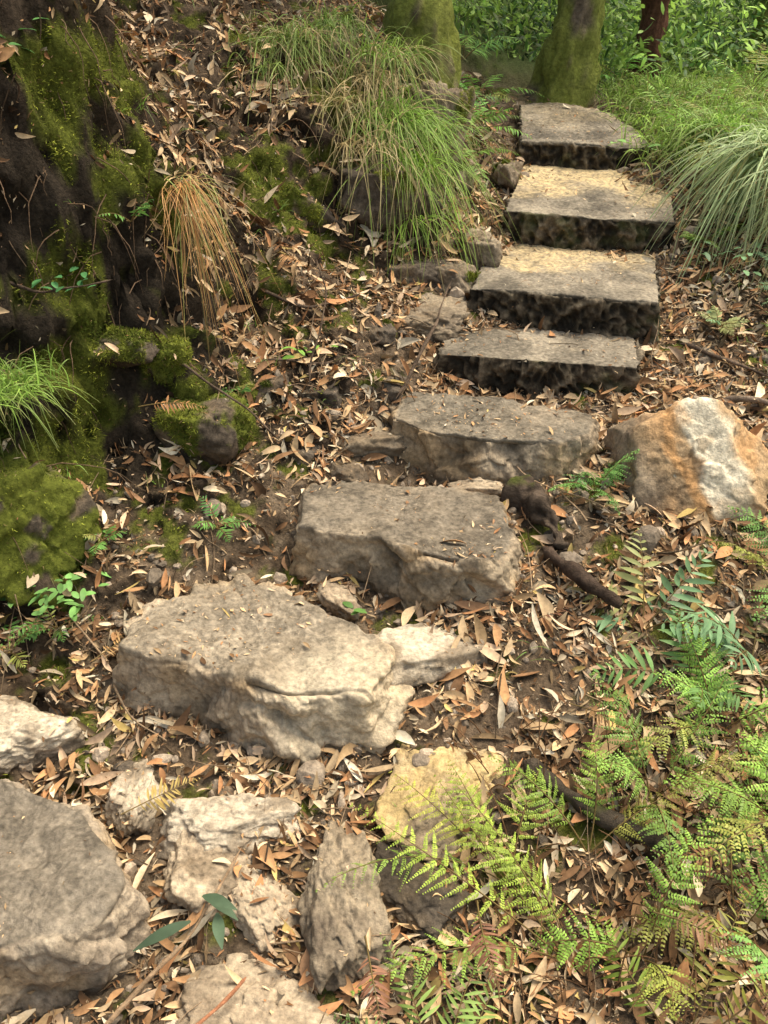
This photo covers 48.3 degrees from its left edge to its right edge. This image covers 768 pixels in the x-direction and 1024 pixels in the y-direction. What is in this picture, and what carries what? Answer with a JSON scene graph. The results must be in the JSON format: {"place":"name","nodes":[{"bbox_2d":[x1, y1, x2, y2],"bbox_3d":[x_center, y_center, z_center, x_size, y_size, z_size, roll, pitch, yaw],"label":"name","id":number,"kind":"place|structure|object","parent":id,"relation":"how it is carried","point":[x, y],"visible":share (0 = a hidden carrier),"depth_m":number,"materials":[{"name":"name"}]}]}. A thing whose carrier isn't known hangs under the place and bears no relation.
{"place":"outdoors","nodes":[
{"label":"outdoors","id":0,"kind":"place"},
{"bbox_2d":[0,0,767,1023],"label":"ground","id":1,"kind":"structure","parent":0,"point":[24,164],"depth_m":3.21,"materials":[{"name":"soil"}]},
{"bbox_2d":[0,611,53,668],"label":"fern","id":2,"kind":"object","parent":1,"relation":"on","point":[19,641],"visible":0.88,"depth_m":3.02,"materials":[{"name":"green plant"}]},
{"bbox_2d":[0,695,85,776],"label":"rock","id":3,"kind":"object","parent":1,"relation":"on","point":[21,735],"visible":0.9,"depth_m":2.77,"materials":[{"name":"stone"}]},
{"bbox_2d":[0,332,97,469],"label":"grass tuft","id":4,"kind":"object","parent":1,"relation":"on","point":[11,383],"visible":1,"depth_m":2.92,"materials":[{"name":"green plant"}]},
{"bbox_2d":[0,451,106,611],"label":"rock","id":5,"kind":"object","parent":1,"relation":"on","point":[35,562],"visible":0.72,"depth_m":3.05,"materials":[{"name":"stone"}]},
{"bbox_2d":[0,565,110,620],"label":"herb","id":6,"kind":"object","parent":1,"relation":"on","point":[61,588],"visible":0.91,"depth_m":3.02,"materials":[{"name":"green plant"}]},
{"bbox_2d":[5,603,105,642],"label":"fern","id":7,"kind":"object","parent":1,"relation":"on","point":[37,627],"visible":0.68,"depth_m":3.04,"materials":[{"name":"green plant"}]},
{"bbox_2d":[0,779,153,1022],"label":"rock","id":8,"kind":"object","parent":1,"relation":"on","point":[85,927],"visible":0.98,"depth_m":2.28,"materials":[{"name":"stone"}]},
{"bbox_2d":[82,524,126,554],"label":"fern","id":9,"kind":"object","parent":1,"relation":"on","point":[112,536],"visible":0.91,"depth_m":3.17,"materials":[{"name":"green plant"}]},
{"bbox_2d":[92,326,160,367],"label":"rock","id":10,"kind":"object","parent":1,"relation":"on","point":[151,351],"visible":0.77,"depth_m":3.21,"materials":[{"name":"stone"}]},
{"bbox_2d":[104,758,165,838],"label":"rock","id":11,"kind":"object","parent":1,"relation":"on","point":[140,821],"visible":0.74,"depth_m":2.65,"materials":[{"name":"stone"}]},
{"bbox_2d":[121,775,199,814],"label":"dead fern frond","id":12,"kind":"object","parent":11,"relation":"on","point":[158,801],"visible":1,"depth_m":2.57,"materials":[{"name":"brown plant"}]},
{"bbox_2d":[141,336,191,383],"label":"rock","id":13,"kind":"object","parent":1,"relation":"on","point":[158,362],"visible":0.6,"depth_m":3.35,"materials":[{"name":"stone"}]},
{"bbox_2d":[104,845,242,1023],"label":"fallen branch","id":14,"kind":"object","parent":1,"relation":"on","point":[134,993],"visible":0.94,"depth_m":2.21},
{"bbox_2d":[133,893,237,951],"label":"fallen green leaves","id":15,"kind":"object","parent":1,"relation":"on","point":[222,904],"visible":1,"depth_m":2.24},
{"bbox_2d":[152,392,252,467],"bbox_3d":[-0.724,-0.295,3.474,0.386,0.330,0.303,0,32,0],"label":"rock","id":16,"kind":"object","parent":1,"relation":"on","point":[216,440],"visible":0.8,"depth_m":3.35,"materials":[{"name":"stone"}]},
{"bbox_2d":[142,162,264,253],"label":"dry grass tuft","id":17,"kind":"object","parent":1,"relation":"on","point":[189,177],"visible":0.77,"depth_m":3.36,"materials":[{"name":"brown dry grass"}]},
{"bbox_2d":[162,830,248,922],"bbox_3d":[-0.529,1.048,2.545,0.263,0.142,0.342,0,32,0],"label":"rock","id":18,"kind":"object","parent":1,"relation":"on","point":[193,873],"visible":0.72,"depth_m":2.46,"materials":[{"name":"stone"}]},
{"bbox_2d":[190,495,252,541],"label":"fern","id":19,"kind":"object","parent":1,"relation":"on","point":[231,522],"visible":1,"depth_m":3.30,"materials":[{"name":"green plant"}]},
{"bbox_2d":[161,177,282,389],"bbox_3d":[-0.656,-0.877,3.455,0.488,0.842,0.496,0,32,0],"label":"dry grass tuft","id":20,"kind":"object","parent":1,"relation":"on","point":[188,200],"visible":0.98,"depth_m":3.34,"materials":[{"name":"brown dry grass"}]},
{"bbox_2d":[157,793,301,861],"bbox_3d":[-0.462,0.985,2.623,0.482,0.197,0.244,0,32,0],"label":"rock","id":21,"kind":"object","parent":1,"relation":"on","point":[212,822],"visible":0.83,"depth_m":2.58,"materials":[{"name":"stone"}]},
{"bbox_2d":[174,953,350,1023],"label":"rock","id":22,"kind":"object","parent":1,"relation":"on","point":[211,987],"visible":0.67,"depth_m":2.24,"materials":[{"name":"stone"}]},
{"bbox_2d":[111,573,414,766],"bbox_3d":[-0.425,0.554,3.005,1.098,0.395,0.674,15,35,22],"label":"stone step","id":23,"kind":"object","parent":1,"relation":"on","point":[276,701],"visible":0.9,"depth_m":2.83,"materials":[{"name":"stone"}]},
{"bbox_2d":[229,859,299,952],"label":"rock","id":24,"kind":"object","parent":1,"relation":"on","point":[256,921],"visible":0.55,"depth_m":2.41,"materials":[{"name":"stone"}]},
{"bbox_2d":[255,372,290,400],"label":"rock","id":25,"kind":"object","parent":1,"relation":"on","point":[277,382],"visible":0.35,"depth_m":3.65,"materials":[{"name":"stone"}]},
{"bbox_2d":[218,34,341,114],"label":"grass tuft","id":26,"kind":"object","parent":1,"relation":"on","point":[273,67],"visible":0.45,"depth_m":4.31,"materials":[{"name":"green plant"}]},
{"bbox_2d":[191,0,388,134],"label":"grass tuft","id":27,"kind":"object","parent":1,"relation":"on","point":[282,33],"visible":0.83,"depth_m":4.38,"materials":[{"name":"green plant"}]},
{"bbox_2d":[274,184,349,237],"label":"rock","id":28,"kind":"object","parent":1,"relation":"on","point":[327,217],"visible":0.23,"depth_m":4.17,"materials":[{"name":"stone"}]},
{"bbox_2d":[295,385,342,408],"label":"rock","id":29,"kind":"object","parent":1,"relation":"on","point":[330,396],"visible":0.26,"depth_m":3.71,"materials":[{"name":"stone"}]},
{"bbox_2d":[271,0,403,103],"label":"grass tuft","id":30,"kind":"object","parent":1,"relation":"on","point":[327,21],"visible":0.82,"depth_m":4.58,"materials":[{"name":"green plant"}]},
{"bbox_2d":[316,579,359,621],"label":"rock","id":31,"kind":"object","parent":1,"relation":"on","point":[332,596],"visible":0.79,"depth_m":3.15,"materials":[{"name":"stone"}]},
{"bbox_2d":[297,820,393,994],"bbox_3d":[-0.126,1.111,2.434,0.246,0.233,0.501,-7,33,-11],"label":"rock","id":32,"kind":"object","parent":1,"relation":"on","point":[335,918],"visible":0.94,"depth_m":2.31,"materials":[{"name":"stone"}]},
{"bbox_2d":[240,69,451,218],"bbox_3d":[-0.228,-1.874,4.351,1.137,0.669,0.788,7,33,11],"label":"grass tuft","id":33,"kind":"object","parent":1,"relation":"on","point":[346,105],"visible":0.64,"depth_m":4.28,"materials":[{"name":"green plant"}]},
{"bbox_2d":[326,460,369,482],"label":"rock","id":34,"kind":"object","parent":1,"relation":"on","point":[349,472],"visible":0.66,"depth_m":3.56,"materials":[{"name":"stone"}]},
{"bbox_2d":[292,103,431,244],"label":"grass tuft","id":35,"kind":"object","parent":1,"relation":"on","point":[358,141],"visible":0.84,"depth_m":4.16,"materials":[{"name":"green plant"}]},
{"bbox_2d":[330,423,406,458],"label":"rock","id":36,"kind":"object","parent":1,"relation":"on","point":[386,442],"visible":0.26,"depth_m":3.65,"materials":[{"name":"stone"}]},
{"bbox_2d":[356,936,390,1023],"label":"dead fern frond","id":37,"kind":"object","parent":1,"relation":"on","point":[380,970],"visible":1,"depth_m":2.10,"materials":[{"name":"brown plant"}]},
{"bbox_2d":[366,322,396,345],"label":"rock","id":38,"kind":"object","parent":1,"relation":"on","point":[387,334],"visible":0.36,"depth_m":3.95,"materials":[{"name":"stone"}]},
{"bbox_2d":[0,0,766,1022],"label":"moss","id":39,"kind":"object","parent":1,"relation":"on","point":[186,338],"visible":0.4,"depth_m":3.29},
{"bbox_2d":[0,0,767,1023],"bbox_3d":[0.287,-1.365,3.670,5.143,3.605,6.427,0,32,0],"label":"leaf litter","id":40,"kind":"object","parent":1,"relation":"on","point":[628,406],"visible":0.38,"depth_m":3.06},
{"bbox_2d":[0,0,767,1023],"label":"twigs","id":41,"kind":"object","parent":1,"relation":"on","point":[132,48],"visible":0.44,"depth_m":3.17,"materials":[{"name":"wood"}]},
{"bbox_2d":[0,2,767,1023],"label":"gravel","id":42,"kind":"structure","parent":1,"relation":"on","point":[652,536],"depth_m":3.15,"materials":[{"name":"stone"}]},
{"bbox_2d":[0,0,767,992],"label":"undergrowth grass","id":43,"kind":"structure","parent":1,"relation":"on","point":[620,92],"depth_m":5.80,"materials":[{"name":"green plant"}]},
{"bbox_2d":[369,372,406,400],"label":"rock","id":44,"kind":"object","parent":1,"relation":"on","point":[392,392],"visible":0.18,"depth_m":3.81,"materials":[{"name":"stone"}]},
{"bbox_2d":[337,149,445,243],"bbox_3d":[-0.003,-1.532,4.498,0.626,0.654,0.422,-8,33,-13],"label":"rock","id":45,"kind":"object","parent":1,"relation":"on","point":[360,201],"visible":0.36,"depth_m":4.27,"materials":[{"name":"stone"}]},
{"bbox_2d":[326,9,472,162],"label":"grass tuft","id":46,"kind":"object","parent":1,"relation":"on","point":[388,53],"visible":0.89,"depth_m":4.48,"materials":[{"name":"green plant"}]},
{"bbox_2d":[300,54,500,161],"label":"grass tuft","id":47,"kind":"object","parent":1,"relation":"on","point":[366,76],"visible":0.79,"depth_m":4.36,"materials":[{"name":"green plant"}]},
{"bbox_2d":[289,480,524,615],"bbox_3d":[0.078,0.135,3.367,0.999,0.343,0.733,0,32,0],"label":"stone step","id":48,"kind":"object","parent":1,"relation":"on","point":[330,527],"visible":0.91,"depth_m":3.20,"materials":[{"name":"stone"}]},
{"bbox_2d":[385,258,447,287],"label":"rock","id":49,"kind":"object","parent":1,"relation":"on","point":[415,272],"visible":0.46,"depth_m":4.33,"materials":[{"name":"stone"}]},
{"bbox_2d":[319,115,517,294],"bbox_3d":[0.175,-1.545,4.370,1.148,0.881,0.766,-17,36,-25],"label":"grass tuft","id":50,"kind":"object","parent":1,"relation":"on","point":[425,179],"visible":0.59,"depth_m":4.31,"materials":[{"name":"green plant"}]},
{"bbox_2d":[373,841,469,941],"bbox_3d":[0.080,1.113,2.476,0.326,0.204,0.273,19,37,27],"label":"rock","id":51,"kind":"object","parent":1,"relation":"on","point":[419,908],"visible":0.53,"depth_m":2.38,"materials":[{"name":"stone"}]},
{"bbox_2d":[309,62,533,291],"bbox_3d":[0.135,-1.750,4.511,1.324,1.107,1.206,0,32,0],"label":"grass tuft","id":52,"kind":"object","parent":1,"relation":"on","point":[401,116],"visible":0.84,"depth_m":4.27,"materials":[{"name":"green plant"}]},
{"bbox_2d":[333,933,509,1023],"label":"fern","id":53,"kind":"object","parent":1,"relation":"on","point":[468,1009],"visible":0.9,"depth_m":2.16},
{"bbox_2d":[382,0,461,88],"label":"tree","id":54,"kind":"object","parent":1,"relation":"on","point":[434,18],"visible":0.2,"depth_m":4.80,"materials":[{"name":"green plant"}]},
{"bbox_2d":[396,281,451,397],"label":"fallen branch","id":55,"kind":"object","parent":1,"relation":"on","point":[426,341],"visible":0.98,"depth_m":3.90,"materials":[{"name":"wood"}]},
{"bbox_2d":[375,189,478,282],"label":"grass tuft","id":56,"kind":"object","parent":1,"relation":"on","point":[428,236],"visible":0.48,"depth_m":4.34,"materials":[{"name":"green plant"}]},
{"bbox_2d":[377,622,484,686],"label":"rock","id":57,"kind":"object","parent":1,"relation":"on","point":[420,659],"visible":0.63,"depth_m":2.95,"materials":[{"name":"stone"}]},
{"bbox_2d":[392,292,469,342],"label":"rock","id":58,"kind":"object","parent":1,"relation":"on","point":[452,316],"visible":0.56,"depth_m":4.13,"materials":[{"name":"stone"}]},
{"bbox_2d":[389,79,475,187],"bbox_3d":[0.248,-2.082,4.876,0.378,0.694,0.492,-19,37,-28],"label":"rock","id":59,"kind":"object","parent":1,"relation":"on","point":[456,91],"visible":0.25,"depth_m":4.66,"materials":[{"name":"stone"}]},
{"bbox_2d":[315,760,549,891],"bbox_3d":[0.159,0.939,2.524,0.691,0.152,0.443,0,32,0],"label":"fern","id":60,"kind":"object","parent":1,"relation":"on","point":[526,827],"visible":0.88,"depth_m":2.51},
{"bbox_2d":[373,744,504,861],"bbox_3d":[0.196,0.893,2.722,0.372,0.198,0.581,11,34,17],"label":"rock","id":61,"kind":"object","parent":1,"relation":"on","point":[389,811],"visible":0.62,"depth_m":2.63,"materials":[{"name":"stone"}]},
{"bbox_2d":[383,105,507,229],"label":"grass tuft","id":62,"kind":"object","parent":1,"relation":"on","point":[439,133],"visible":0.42,"depth_m":4.53,"materials":[{"name":"green plant"}]},
{"bbox_2d":[435,260,478,292],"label":"rock","id":63,"kind":"object","parent":1,"relation":"on","point":[457,280],"visible":0.47,"depth_m":4.35,"materials":[{"name":"stone"}]},
{"bbox_2d":[447,476,502,496],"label":"rock","id":64,"kind":"object","parent":1,"relation":"on","point":[484,486],"visible":0.36,"depth_m":3.50,"materials":[{"name":"stone"}]},
{"bbox_2d":[462,228,502,271],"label":"rock","id":65,"kind":"object","parent":1,"relation":"on","point":[494,251],"visible":0.69,"depth_m":4.47,"materials":[{"name":"stone"}]},
{"bbox_2d":[466,900,503,994],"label":"dead fern frond","id":66,"kind":"object","parent":1,"relation":"on","point":[475,942],"visible":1,"depth_m":2.18,"materials":[{"name":"brown plant"}]},
{"bbox_2d":[459,34,521,59],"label":"fern","id":67,"kind":"object","parent":1,"relation":"on","point":[482,44],"visible":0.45,"depth_m":6.41,"materials":[{"name":"green plant"}]},
{"bbox_2d":[388,392,599,486],"bbox_3d":[0.452,-0.294,3.715,0.961,0.282,0.511,10,33,16],"label":"stone step","id":68,"kind":"object","parent":1,"relation":"on","point":[439,452],"visible":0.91,"depth_m":3.58,"materials":[{"name":"stone"}]},
{"bbox_2d":[459,74,543,102],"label":"fern","id":69,"kind":"object","parent":1,"relation":"on","point":[463,86],"visible":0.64,"depth_m":5.90,"materials":[{"name":"green plant"}]},
{"bbox_2d":[471,97,532,138],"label":"fern","id":70,"kind":"object","parent":1,"relation":"on","point":[483,110],"visible":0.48,"depth_m":5.49,"materials":[{"name":"green plant"}]},
{"bbox_2d":[489,160,523,193],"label":"rock","id":71,"kind":"object","parent":1,"relation":"on","point":[507,176],"visible":0.84,"depth_m":5.09,"materials":[{"name":"stone"}]},
{"bbox_2d":[499,474,568,551],"bbox_3d":[0.622,-0.002,3.340,0.167,0.189,0.365,-20,37,-29],"label":"rotten log","id":72,"kind":"object","parent":1,"relation":"on","point":[528,495],"visible":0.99,"depth_m":3.33,"materials":[{"name":"wood"}]},
{"bbox_2d":[433,326,644,399],"bbox_3d":[0.742,-0.689,4.179,1.010,0.339,0.577,5,32,9],"label":"stone step","id":73,"kind":"object","parent":1,"relation":"on","point":[526,364],"visible":0.69,"depth_m":3.97,"materials":[{"name":"stone"}]},
{"bbox_2d":[349,688,767,1023],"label":"fern","id":74,"kind":"object","parent":1,"relation":"on","point":[508,864],"depth_m":2.35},
{"bbox_2d":[467,243,661,343],"bbox_3d":[0.960,-1.101,4.575,0.992,0.451,0.933,7,33,12],"label":"stone step","id":75,"kind":"object","parent":1,"relation":"on","point":[611,305],"visible":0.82,"depth_m":4.22,"materials":[{"name":"stone"}]},
{"bbox_2d":[524,0,605,107],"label":"tree","id":76,"kind":"object","parent":1,"relation":"on","point":[567,68],"visible":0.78,"depth_m":6.19,"materials":[{"name":"green plant"}]},
{"bbox_2d":[516,102,651,169],"bbox_3d":[1.326,-2.490,5.903,0.865,0.486,1.235,4,32,6],"label":"stone step","id":77,"kind":"object","parent":1,"relation":"on","point":[553,149],"visible":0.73,"depth_m":5.48,"materials":[{"name":"stone"}]},
{"bbox_2d":[543,546,624,608],"bbox_3d":[0.708,0.240,3.126,0.081,0.099,0.376,-25,40,-34],"label":"rotten log","id":78,"kind":"object","parent":1,"relation":"on","point":[582,578],"visible":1,"depth_m":3.07,"materials":[{"name":"wood"}]},
{"bbox_2d":[501,165,676,251],"bbox_3d":[1.238,-1.752,5.175,1.002,0.492,1.104,8,33,12],"label":"stone step","id":79,"kind":"object","parent":1,"relation":"on","point":[556,219],"visible":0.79,"depth_m":4.79,"materials":[{"name":"stone"}]},
{"bbox_2d":[488,729,694,852],"bbox_3d":[0.604,0.851,2.603,0.572,0.162,0.363,21,38,30],"label":"fern","id":80,"kind":"object","parent":1,"relation":"on","point":[668,804],"visible":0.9,"depth_m":2.56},
{"bbox_2d":[548,449,639,515],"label":"fern","id":81,"kind":"object","parent":1,"relation":"on","point":[615,466],"visible":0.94,"depth_m":3.40,"materials":[{"name":"green plant"}]},
{"bbox_2d":[521,757,692,860],"bbox_3d":[0.647,0.896,2.570,0.564,0.082,0.080,23,39,32],"label":"rotten log","id":82,"kind":"object","parent":1,"relation":"on","point":[606,817],"visible":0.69,"depth_m":2.54,"materials":[{"name":"wood"}]},
{"bbox_2d":[452,0,767,86],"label":"background foliage","id":83,"kind":"object","parent":1,"relation":"on","point":[687,36],"visible":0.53,"depth_m":7.58,"materials":[{"name":"green plant"}]},
{"bbox_2d":[524,815,715,1020],"bbox_3d":[0.644,1.104,2.203,0.526,0.299,0.550,0,32,0],"label":"fern","id":84,"kind":"object","parent":1,"relation":"on","point":[668,979],"visible":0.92,"depth_m":2.28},
{"bbox_2d":[599,38,678,82],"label":"fern","id":85,"kind":"object","parent":1,"relation":"on","point":[607,76],"visible":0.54,"depth_m":6.72,"materials":[{"name":"green plant"}]},
{"bbox_2d":[629,0,669,82],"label":"tree","id":86,"kind":"object","parent":1,"relation":"on","point":[659,20],"visible":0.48,"depth_m":6.91,"materials":[{"name":"brown plant"}]},
{"bbox_2d":[570,528,733,647],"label":"fern","id":87,"kind":"object","parent":1,"relation":"on","point":[633,579],"visible":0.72,"depth_m":3.06,"materials":[{"name":"green plant"}]},
{"bbox_2d":[617,68,719,133],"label":"fern","id":88,"kind":"object","parent":1,"relation":"on","point":[662,100],"visible":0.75,"depth_m":5.78,"materials":[{"name":"green plant"}]},
{"bbox_2d":[589,607,758,713],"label":"fern","id":89,"kind":"object","parent":1,"relation":"on","point":[649,681],"visible":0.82,"depth_m":2.90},
{"bbox_2d":[590,670,761,876],"bbox_3d":[0.862,0.782,2.537,0.496,0.275,0.716,0,32,0],"label":"fern","id":90,"kind":"object","parent":1,"relation":"on","point":[628,772],"visible":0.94,"depth_m":2.57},
{"bbox_2d":[590,886,767,1023],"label":"fern","id":91,"kind":"object","parent":1,"relation":"on","point":[730,976],"visible":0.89,"depth_m":2.19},
{"bbox_2d":[600,397,767,527],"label":"boulder","id":92,"kind":"object","parent":1,"relation":"on","point":[707,455],"visible":0.69,"depth_m":3.38,"materials":[{"name":"stone"}]},
{"bbox_2d":[610,90,767,196],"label":"grass tuft","id":93,"kind":"object","parent":1,"relation":"on","point":[729,121],"visible":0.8,"depth_m":4.97,"materials":[{"name":"green plant"}]},
{"bbox_2d":[624,770,767,984],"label":"fern","id":94,"kind":"object","parent":1,"relation":"on","point":[746,938],"visible":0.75,"depth_m":2.33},
{"bbox_2d":[627,112,767,284],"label":"grass tuft","id":95,"kind":"object","parent":1,"relation":"on","point":[749,153],"visible":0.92,"depth_m":4.40,"materials":[{"name":"green plant"}]},
{"bbox_2d":[658,841,738,876],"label":"dead fern frond","id":96,"kind":"object","parent":1,"relation":"on","point":[709,855],"visible":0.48,"depth_m":2.36,"materials":[{"name":"brown plant"}]},
{"bbox_2d":[630,616,767,764],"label":"fern","id":97,"kind":"object","parent":1,"relation":"on","point":[699,672],"visible":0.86,"depth_m":2.75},
{"bbox_2d":[653,911,751,959],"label":"dead fern frond","id":98,"kind":"object","parent":1,"relation":"on","point":[701,941],"visible":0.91,"depth_m":2.19,"materials":[{"name":"dry brown dead leaf"}]},
{"bbox_2d":[648,66,761,127],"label":"fern","id":99,"kind":"object","parent":1,"relation":"on","point":[721,91],"visible":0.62,"depth_m":5.34,"materials":[{"name":"green plant"}]},
{"bbox_2d":[663,704,767,876],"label":"fern","id":100,"kind":"object","parent":1,"relation":"on","point":[740,820],"visible":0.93,"depth_m":2.45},
{"bbox_2d":[672,604,767,676],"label":"fern","id":101,"kind":"object","parent":1,"relation":"on","point":[729,634],"visible":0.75,"depth_m":2.89,"materials":[{"name":"green plant"}]},
{"bbox_2d":[674,43,767,99],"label":"fern","id":102,"kind":"object","parent":1,"relation":"on","point":[729,66],"visible":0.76,"depth_m":6.03,"materials":[{"name":"green plant"}]},
{"bbox_2d":[697,306,749,334],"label":"fern","id":103,"kind":"object","parent":1,"relation":"on","point":[713,315],"visible":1,"depth_m":4.07,"materials":[{"name":"green plant"}]},
{"bbox_2d":[679,342,767,376],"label":"fallen branch","id":104,"kind":"object","parent":1,"relation":"on","point":[705,352],"visible":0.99,"depth_m":3.98,"materials":[{"name":"wood"}]},
{"bbox_2d":[697,131,767,306],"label":"grass tuft","id":105,"kind":"object","parent":1,"relation":"on","point":[756,238],"visible":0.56,"depth_m":4.24,"materials":[{"name":"green plant"}]},
{"bbox_2d":[706,506,767,622],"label":"fern","id":106,"kind":"object","parent":1,"relation":"on","point":[753,556],"visible":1,"depth_m":3.16,"materials":[{"name":"green plant"}]},
{"bbox_2d":[743,0,767,77],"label":"tree","id":107,"kind":"object","parent":1,"relation":"on","point":[757,36],"visible":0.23,"depth_m":8.23,"materials":[{"name":"green plant"}]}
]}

